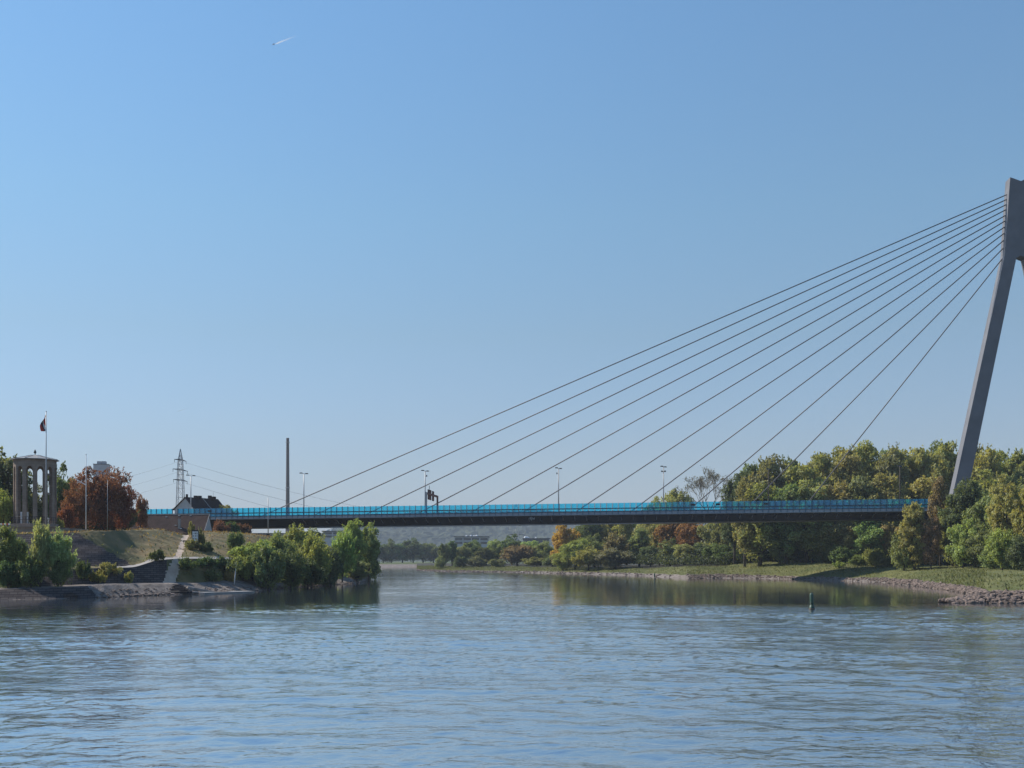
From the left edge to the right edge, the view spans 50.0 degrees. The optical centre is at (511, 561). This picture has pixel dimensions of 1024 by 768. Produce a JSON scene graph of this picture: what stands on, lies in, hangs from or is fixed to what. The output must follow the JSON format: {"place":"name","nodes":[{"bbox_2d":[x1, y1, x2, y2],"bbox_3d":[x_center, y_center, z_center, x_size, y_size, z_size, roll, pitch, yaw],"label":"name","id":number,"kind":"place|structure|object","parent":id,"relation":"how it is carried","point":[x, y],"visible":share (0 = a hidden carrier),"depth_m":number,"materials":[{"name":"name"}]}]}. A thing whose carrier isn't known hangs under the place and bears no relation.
{"place":"outdoors","nodes":[
{"label":"outdoors","id":0,"kind":"place"},
{"bbox_2d":[163,535,188,583],"bbox_3d":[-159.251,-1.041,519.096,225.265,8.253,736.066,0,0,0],"label":"stairs","id":1,"kind":"structure","parent":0,"point":[171,574],"depth_m":156.79,"materials":[{"name":"grey concrete"}]},
{"bbox_2d":[0,527,367,599],"bbox_3d":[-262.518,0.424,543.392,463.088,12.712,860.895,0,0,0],"label":"ground","id":2,"kind":"structure","parent":0,"point":[131,537],"depth_m":160.24,"materials":[{"name":"green plant"}]},
{"bbox_2d":[0,488,12,525],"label":"tree","id":3,"kind":"object","parent":2,"relation":"on","point":[6,509],"visible":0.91,"depth_m":167.32,"materials":[{"name":"green plant"}]},
{"bbox_2d":[0,559,21,587],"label":"shrub","id":4,"kind":"object","parent":2,"relation":"on","point":[8,577],"visible":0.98,"depth_m":133.28,"materials":[{"name":"green plant"}]},
{"bbox_2d":[0,521,28,566],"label":"willow bush","id":5,"kind":"object","parent":2,"relation":"on","point":[8,547],"visible":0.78,"depth_m":136.46,"materials":[{"name":"green plant"}]},
{"bbox_2d":[0,446,32,511],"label":"tree","id":6,"kind":"object","parent":2,"relation":"on","point":[6,470],"visible":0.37,"depth_m":203.53,"materials":[{"name":"green plant"}]},
{"bbox_2d":[15,554,47,587],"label":"shrub","id":7,"kind":"object","parent":2,"relation":"on","point":[30,568],"visible":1,"depth_m":133.90,"materials":[{"name":"green plant"}]},
{"bbox_2d":[28,482,48,523],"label":"tree","id":8,"kind":"object","parent":2,"relation":"on","point":[39,509],"visible":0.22,"depth_m":210.49,"materials":[{"name":"green plant"}]},
{"bbox_2d":[26,518,51,586],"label":"willow bush","id":9,"kind":"object","parent":2,"relation":"on","point":[40,542],"visible":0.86,"depth_m":135.22,"materials":[{"name":"green plant"}]},
{"bbox_2d":[0,526,88,533],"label":"terrace wall","id":10,"kind":"structure","parent":2,"relation":"on","point":[21,529],"depth_m":162.44,"materials":[{"name":"stone"}]},
{"bbox_2d":[10,450,58,525],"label":"gauge tower","id":11,"kind":"structure","parent":10,"relation":"on","point":[34,463],"depth_m":166.25,"materials":[{"name":"stone"}]},
{"bbox_2d":[47,558,72,586],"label":"shrub","id":12,"kind":"object","parent":2,"relation":"on","point":[59,573],"visible":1,"depth_m":135.62,"materials":[{"name":"green plant"}]},
{"bbox_2d":[48,461,73,518],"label":"tree","id":13,"kind":"object","parent":2,"relation":"on","point":[61,484],"visible":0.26,"depth_m":200.72,"materials":[{"name":"green plant"}]},
{"bbox_2d":[47,526,79,584],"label":"willow bush","id":14,"kind":"object","parent":2,"relation":"on","point":[59,548],"visible":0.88,"depth_m":136.30,"materials":[{"name":"green plant"}]},
{"bbox_2d":[57,504,79,527],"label":"copper shrub","id":15,"kind":"object","parent":2,"relation":"on","point":[67,517],"visible":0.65,"depth_m":177.61,"materials":[{"name":"brown plant"}]},
{"bbox_2d":[61,479,98,529],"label":"copper beech","id":16,"kind":"object","parent":2,"relation":"on","point":[75,498],"visible":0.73,"depth_m":189.49,"materials":[{"name":"brown plant"}]},
{"bbox_2d":[0,533,166,599],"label":"stone embankment","id":17,"kind":"structure","parent":2,"relation":"on","point":[91,552],"depth_m":148.89,"materials":[{"name":"grey stone"}]},
{"bbox_2d":[66,466,133,530],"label":"copper beech","id":18,"kind":"object","parent":2,"relation":"on","point":[97,494],"visible":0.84,"depth_m":194.44,"materials":[{"name":"brown plant"}]},
{"bbox_2d":[111,485,138,530],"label":"copper beech","id":19,"kind":"object","parent":2,"relation":"on","point":[130,503],"visible":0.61,"depth_m":199.28,"materials":[{"name":"brown plant"}]},
{"bbox_2d":[135,494,148,529],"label":"tree","id":20,"kind":"object","parent":2,"relation":"on","point":[142,516],"visible":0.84,"depth_m":221.27,"materials":[{"name":"brown plant"}]},
{"bbox_2d":[130,514,212,534],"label":"abutment","id":21,"kind":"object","parent":2,"relation":"on","point":[178,523],"depth_m":244.35,"materials":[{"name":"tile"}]},
{"bbox_2d":[173,449,187,501],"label":"power pylon","id":22,"kind":"object","parent":2,"relation":"on","point":[181,460],"visible":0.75,"depth_m":519.55,"materials":[{"name":"metal"}]},
{"bbox_2d":[171,494,225,515],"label":"gabled house","id":23,"kind":"structure","parent":2,"relation":"on","point":[207,504],"depth_m":323.92,"materials":[{"name":"grey paint"}]},
{"bbox_2d":[97,581,364,597],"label":"shingle","id":24,"kind":"object","parent":2,"relation":"on","point":[161,592],"visible":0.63,"depth_m":146.87,"materials":[{"name":"grey stone"}]},
{"bbox_2d":[226,530,245,549],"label":"shrub","id":25,"kind":"object","parent":2,"relation":"on","point":[234,540],"visible":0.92,"depth_m":181.36,"materials":[{"name":"green plant"}]},
{"bbox_2d":[233,553,256,580],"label":"willow bush","id":26,"kind":"object","parent":2,"relation":"on","point":[245,571],"visible":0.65,"depth_m":171.09,"materials":[{"name":"green plant"}]},
{"bbox_2d":[226,539,275,580],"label":"willow bush","id":27,"kind":"object","parent":2,"relation":"on","point":[247,548],"visible":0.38,"depth_m":174.49,"materials":[{"name":"green plant"}]},
{"bbox_2d":[248,539,287,589],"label":"willow bush","id":28,"kind":"object","parent":2,"relation":"on","point":[270,567],"visible":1,"depth_m":171.10,"materials":[{"name":"green plant"}]},
{"bbox_2d":[262,529,295,557],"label":"willow bush","id":29,"kind":"object","parent":2,"relation":"on","point":[277,541],"visible":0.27,"depth_m":186.45,"materials":[{"name":"green plant"}]},
{"bbox_2d":[278,544,311,588],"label":"willow bush","id":30,"kind":"object","parent":2,"relation":"on","point":[291,575],"visible":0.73,"depth_m":179.15,"materials":[{"name":"green plant"}]},
{"bbox_2d":[283,523,317,553],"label":"willow bush","id":31,"kind":"object","parent":2,"relation":"on","point":[297,535],"visible":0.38,"depth_m":204.22,"materials":[{"name":"green plant"}]},
{"bbox_2d":[297,557,327,586],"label":"willow bush","id":32,"kind":"object","parent":2,"relation":"on","point":[314,578],"visible":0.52,"depth_m":191.26,"materials":[{"name":"green plant"}]},
{"bbox_2d":[295,530,334,585],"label":"willow bush","id":33,"kind":"object","parent":2,"relation":"on","point":[315,551],"visible":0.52,"depth_m":195.52,"materials":[{"name":"green plant"}]},
{"bbox_2d":[319,546,343,585],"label":"willow bush","id":34,"kind":"object","parent":2,"relation":"on","point":[337,565],"visible":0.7,"depth_m":202.04,"materials":[{"name":"green plant"}]},
{"bbox_2d":[330,528,359,581],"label":"willow bush","id":35,"kind":"object","parent":2,"relation":"on","point":[344,543],"visible":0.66,"depth_m":215.15,"materials":[{"name":"green plant"}]},
{"bbox_2d":[341,518,368,561],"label":"poplar","id":36,"kind":"object","parent":2,"relation":"on","point":[360,540],"visible":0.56,"depth_m":234.96,"materials":[{"name":"green plant"}]},
{"bbox_2d":[345,560,371,582],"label":"willow bush","id":37,"kind":"object","parent":2,"relation":"on","point":[359,573],"visible":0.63,"depth_m":227.27,"materials":[{"name":"green plant"}]},
{"bbox_2d":[361,521,380,580],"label":"poplar","id":38,"kind":"object","parent":2,"relation":"on","point":[372,547],"visible":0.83,"depth_m":244.92,"materials":[{"name":"green plant"}]},
{"bbox_2d":[379,562,523,566],"bbox_3d":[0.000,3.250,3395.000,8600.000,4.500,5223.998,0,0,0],"label":"ground","id":39,"kind":"structure","parent":0,"point":[398,564],"depth_m":806.35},
{"bbox_2d":[285,438,289,532],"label":"tall chimney","id":40,"kind":"object","parent":39,"relation":"on","point":[287,487],"visible":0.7,"depth_m":898.83,"materials":[{"name":"brick"}]},
{"bbox_2d":[454,535,489,549],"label":"office building","id":41,"kind":"structure","parent":39,"relation":"on","point":[483,540],"depth_m":1000.00,"materials":[{"name":"concrete"}]},
{"bbox_2d":[0,567,1023,767],"bbox_3d":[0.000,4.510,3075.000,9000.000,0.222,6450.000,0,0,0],"label":"water","id":42,"kind":"structure","parent":0,"point":[401,667],"depth_m":42.88,"materials":[{"name":"blue liquid"}]},
{"bbox_2d":[0,0,1023,534],"label":"sky","id":43,"kind":"structure","parent":0,"point":[377,232],"materials":[{"name":"blue"}]},
{"bbox_2d":[319,510,934,561],"bbox_3d":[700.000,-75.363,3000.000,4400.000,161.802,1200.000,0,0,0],"label":"hills","id":44,"kind":"structure","parent":0,"point":[444,534],"depth_m":2751.88,"materials":[{"name":"green plant"}]},
{"bbox_2d":[417,561,1023,593],"bbox_3d":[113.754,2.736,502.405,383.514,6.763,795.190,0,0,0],"label":"island ground","id":45,"kind":"structure","parent":0,"point":[887,571],"depth_m":276.62,"materials":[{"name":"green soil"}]},
{"bbox_2d":[500,544,536,565],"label":"bush","id":46,"kind":"object","parent":45,"relation":"on","point":[514,555],"visible":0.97,"depth_m":496.94,"materials":[{"name":"green plant"}]},
{"bbox_2d":[416,569,688,576],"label":"spit stones","id":47,"kind":"object","parent":45,"relation":"on","point":[534,571],"visible":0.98,"depth_m":417.29,"materials":[{"name":"grey stone"}]},
{"bbox_2d":[549,525,580,561],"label":"island tree","id":48,"kind":"object","parent":45,"relation":"on","point":[561,536],"visible":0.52,"depth_m":415.62,"materials":[{"name":"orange plant"}]},
{"bbox_2d":[559,537,588,569],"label":"island tree","id":49,"kind":"object","parent":45,"relation":"on","point":[568,549],"visible":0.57,"depth_m":397.81,"materials":[{"name":"green plant"}]},
{"bbox_2d":[126,177,1023,564],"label":"cable stayed bridge","id":50,"kind":"structure","parent":45,"relation":"on","point":[1012,235],"depth_m":263.24,"materials":[{"name":"metal"}]},
{"bbox_2d":[569,546,602,570],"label":"island tree","id":51,"kind":"object","parent":45,"relation":"on","point":[584,557],"visible":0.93,"depth_m":385.57,"materials":[{"name":"green plant"}]},
{"bbox_2d":[570,525,606,542],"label":"island tree","id":52,"kind":"object","parent":45,"relation":"on","point":[587,530],"visible":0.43,"depth_m":436.68,"materials":[{"name":"green plant"}]},
{"bbox_2d":[592,547,633,568],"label":"island tree","id":53,"kind":"object","parent":45,"relation":"on","point":[611,557],"visible":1,"depth_m":377.06,"materials":[{"name":"green plant"}]},
{"bbox_2d":[600,531,628,567],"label":"island tree","id":54,"kind":"object","parent":45,"relation":"on","point":[618,543],"visible":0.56,"depth_m":388.50,"materials":[{"name":"green plant"}]},
{"bbox_2d":[610,524,637,564],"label":"island tree","id":55,"kind":"object","parent":45,"relation":"on","point":[624,529],"visible":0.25,"depth_m":436.16,"materials":[{"name":"green plant"}]},
{"bbox_2d":[626,527,650,566],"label":"island tree","id":56,"kind":"object","parent":45,"relation":"on","point":[639,538],"visible":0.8,"depth_m":390.40,"materials":[{"name":"green plant"}]},
{"bbox_2d":[652,524,682,549],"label":"island tree","id":57,"kind":"object","parent":45,"relation":"on","point":[666,532],"visible":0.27,"depth_m":382.66,"materials":[{"name":"brown plant"}]},
{"bbox_2d":[656,537,679,565],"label":"island tree","id":58,"kind":"object","parent":45,"relation":"on","point":[668,549],"visible":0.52,"depth_m":358.19,"materials":[{"name":"green plant"}]},
{"bbox_2d":[653,488,691,534],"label":"tree","id":59,"kind":"object","parent":45,"relation":"on","point":[673,499],"visible":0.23,"depth_m":417.20,"materials":[{"name":"green plant"}]},
{"bbox_2d":[674,523,706,546],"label":"island tree","id":60,"kind":"object","parent":45,"relation":"on","point":[684,531],"visible":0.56,"depth_m":368.97,"materials":[{"name":"brown plant"}]},
{"bbox_2d":[673,465,733,509],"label":"bare tree","id":61,"kind":"object","parent":45,"relation":"on","point":[701,481],"visible":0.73,"depth_m":394.20,"materials":[{"name":"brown plant"}]},
{"bbox_2d":[694,523,723,547],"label":"island tree","id":62,"kind":"object","parent":45,"relation":"on","point":[709,532],"visible":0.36,"depth_m":350.90,"materials":[{"name":"green plant"}]},
{"bbox_2d":[701,543,728,564],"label":"island tree","id":63,"kind":"object","parent":45,"relation":"on","point":[715,549],"visible":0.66,"depth_m":332.58,"materials":[{"name":"green plant"}]},
{"bbox_2d":[720,471,744,563],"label":"tall tree","id":64,"kind":"object","parent":45,"relation":"on","point":[730,494],"visible":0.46,"depth_m":317.10,"materials":[{"name":"green plant"}]},
{"bbox_2d":[731,479,755,567],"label":"tree","id":65,"kind":"object","parent":45,"relation":"on","point":[742,489],"visible":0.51,"depth_m":305.08,"materials":[{"name":"green plant"}]},
{"bbox_2d":[734,481,780,566],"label":"tree","id":66,"kind":"object","parent":45,"relation":"on","point":[762,536],"visible":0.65,"depth_m":301.71,"materials":[{"name":"green plant"}]},
{"bbox_2d":[541,548,978,565],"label":"undergrowth","id":67,"kind":"object","parent":45,"relation":"on","point":[704,561],"visible":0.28,"depth_m":329.78,"materials":[{"name":"green plant"}]},
{"bbox_2d":[752,453,790,491],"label":"tall tree","id":68,"kind":"object","parent":45,"relation":"on","point":[774,467],"visible":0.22,"depth_m":329.58,"materials":[{"name":"green plant"}]},
{"bbox_2d":[756,480,801,563],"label":"tree","id":69,"kind":"object","parent":45,"relation":"on","point":[781,497],"visible":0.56,"depth_m":299.39,"materials":[{"name":"green plant"}]},
{"bbox_2d":[780,478,833,562],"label":"tree","id":70,"kind":"object","parent":45,"relation":"on","point":[804,490],"visible":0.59,"depth_m":296.76,"materials":[{"name":"green plant"}]},
{"bbox_2d":[785,452,832,493],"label":"tall tree","id":71,"kind":"object","parent":45,"relation":"on","point":[807,472],"visible":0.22,"depth_m":331.34,"materials":[{"name":"green plant"}]},
{"bbox_2d":[813,451,841,485],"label":"tall tree","id":72,"kind":"object","parent":45,"relation":"on","point":[826,471],"visible":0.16,"depth_m":336.66,"materials":[{"name":"green plant"}]},
{"bbox_2d":[812,522,845,559],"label":"island tree","id":73,"kind":"object","parent":45,"relation":"on","point":[829,547],"visible":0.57,"depth_m":295.56,"materials":[{"name":"green plant"}]},
{"bbox_2d":[813,480,866,547],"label":"tree","id":74,"kind":"object","parent":45,"relation":"on","point":[838,493],"visible":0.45,"depth_m":294.68,"materials":[{"name":"green plant"}]},
{"bbox_2d":[689,573,998,593],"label":"shore stones","id":75,"kind":"object","parent":45,"relation":"on","point":[960,588],"visible":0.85,"depth_m":212.15,"materials":[{"name":"grey stone"}]},
{"bbox_2d":[829,546,858,563],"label":"island bush","id":76,"kind":"object","parent":45,"relation":"on","point":[843,555],"visible":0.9,"depth_m":286.53,"materials":[{"name":"green plant"}]},
{"bbox_2d":[830,446,869,490],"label":"tall tree","id":77,"kind":"object","parent":45,"relation":"on","point":[848,465],"visible":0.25,"depth_m":328.05,"materials":[{"name":"green plant"}]},
{"bbox_2d":[835,521,865,554],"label":"island tree","id":78,"kind":"object","parent":45,"relation":"on","point":[848,540],"visible":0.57,"depth_m":291.49,"materials":[{"name":"green plant"}]},
{"bbox_2d":[838,473,885,547],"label":"tree","id":79,"kind":"object","parent":45,"relation":"on","point":[861,486],"visible":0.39,"depth_m":293.35,"materials":[{"name":"green plant"}]},
{"bbox_2d":[846,439,888,480],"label":"tall tree","id":80,"kind":"object","parent":45,"relation":"on","point":[868,451],"visible":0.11,"depth_m":333.99,"materials":[{"name":"green plant"}]},
{"bbox_2d":[852,521,888,554],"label":"island tree","id":81,"kind":"object","parent":45,"relation":"on","point":[865,540],"visible":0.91,"depth_m":288.24,"materials":[{"name":"green plant"}]},
{"bbox_2d":[862,548,886,565],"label":"island bush","id":82,"kind":"object","parent":45,"relation":"on","point":[871,555],"visible":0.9,"depth_m":270.55,"materials":[{"name":"green plant"}]},
{"bbox_2d":[868,472,906,534],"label":"tree","id":83,"kind":"object","parent":45,"relation":"on","point":[888,494],"visible":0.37,"depth_m":292.11,"materials":[{"name":"green plant"}]},
{"bbox_2d":[879,521,901,557],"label":"island tree","id":84,"kind":"object","parent":45,"relation":"on","point":[886,536],"visible":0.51,"depth_m":286.88,"materials":[{"name":"green plant"}]},
{"bbox_2d":[871,442,910,552],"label":"tall tree","id":85,"kind":"object","parent":45,"relation":"on","point":[889,462],"visible":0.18,"depth_m":327.65,"materials":[{"name":"green plant"}]},
{"bbox_2d":[887,527,923,570],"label":"bank bush","id":86,"kind":"object","parent":45,"relation":"on","point":[898,558],"visible":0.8,"depth_m":239.01,"materials":[{"name":"green plant"}]},
{"bbox_2d":[896,501,929,569],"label":"tree","id":87,"kind":"object","parent":45,"relation":"on","point":[912,519],"visible":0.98,"depth_m":236.66,"materials":[{"name":"green plant"}]},
{"bbox_2d":[902,472,935,531],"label":"tree","id":88,"kind":"object","parent":45,"relation":"on","point":[918,490],"visible":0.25,"depth_m":289.62,"materials":[{"name":"green plant"}]},
{"bbox_2d":[906,447,951,494],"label":"tall tree","id":89,"kind":"object","parent":45,"relation":"on","point":[938,465],"visible":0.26,"depth_m":326.27,"materials":[{"name":"green plant"}]},
{"bbox_2d":[919,516,943,568],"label":"tree","id":90,"kind":"object","parent":45,"relation":"on","point":[930,538],"visible":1,"depth_m":234.95,"materials":[{"name":"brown plant"}]},
{"bbox_2d":[927,475,947,565],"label":"tree","id":91,"kind":"object","parent":45,"relation":"on","point":[936,499],"visible":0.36,"depth_m":243.28,"materials":[{"name":"green plant"}]},
{"bbox_2d":[932,439,957,493],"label":"tall tree","id":92,"kind":"object","parent":45,"relation":"on","point":[947,449],"visible":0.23,"depth_m":329.63,"materials":[{"name":"green plant"}]},
{"bbox_2d":[937,476,982,566],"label":"tree","id":93,"kind":"object","parent":45,"relation":"on","point":[966,498],"visible":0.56,"depth_m":235.09,"materials":[{"name":"green plant"}]},
{"bbox_2d":[944,518,978,567],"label":"tree","id":94,"kind":"object","parent":45,"relation":"on","point":[959,539],"visible":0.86,"depth_m":225.21,"materials":[{"name":"green plant"}]},
{"bbox_2d":[964,525,995,565],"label":"tree","id":95,"kind":"object","parent":45,"relation":"on","point":[976,546],"visible":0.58,"depth_m":221.05,"materials":[{"name":"green plant"}]},
{"bbox_2d":[961,492,1002,564],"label":"tree","id":96,"kind":"object","parent":45,"relation":"on","point":[981,516],"visible":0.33,"depth_m":229.41,"materials":[{"name":"green plant"}]},
{"bbox_2d":[969,467,1002,523],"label":"tree","id":97,"kind":"object","parent":45,"relation":"on","point":[988,483],"visible":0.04,"depth_m":288.94,"materials":[{"name":"green plant"}]},
{"bbox_2d":[971,443,1004,484],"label":"tall tree","id":98,"kind":"object","parent":45,"relation":"on","point":[989,459],"visible":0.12,"depth_m":324.06,"materials":[{"name":"green plant"}]},
{"bbox_2d":[981,526,1016,569],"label":"tree","id":99,"kind":"object","parent":45,"relation":"on","point":[998,543],"visible":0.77,"depth_m":207.09,"materials":[{"name":"green plant"}]},
{"bbox_2d":[985,471,1022,568],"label":"tree","id":100,"kind":"object","parent":45,"relation":"on","point":[1005,497],"visible":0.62,"depth_m":212.87,"materials":[{"name":"green plant"}]},
{"bbox_2d":[1003,533,1023,570],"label":"bank bush","id":101,"kind":"object","parent":45,"relation":"on","point":[1015,554],"visible":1,"depth_m":199.40,"materials":[{"name":"green plant"}]},
{"bbox_2d":[1006,447,1023,480],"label":"tall tree","id":102,"kind":"object","parent":45,"relation":"on","point":[1017,471],"visible":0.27,"depth_m":328.36,"materials":[{"name":"green plant"}]},
{"bbox_2d":[1009,484,1023,541],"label":"tree","id":103,"kind":"object","parent":45,"relation":"on","point":[1016,518],"visible":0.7,"depth_m":205.95,"materials":[{"name":"green plant"}]},
{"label":"groyne bed","id":104,"kind":"structure","parent":0,"visible":0},
{"bbox_2d":[938,589,1023,603],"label":"groyne stones","id":105,"kind":"object","parent":104,"relation":"on","point":[1005,596],"visible":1,"depth_m":118.36,"materials":[{"name":"grey stone"}]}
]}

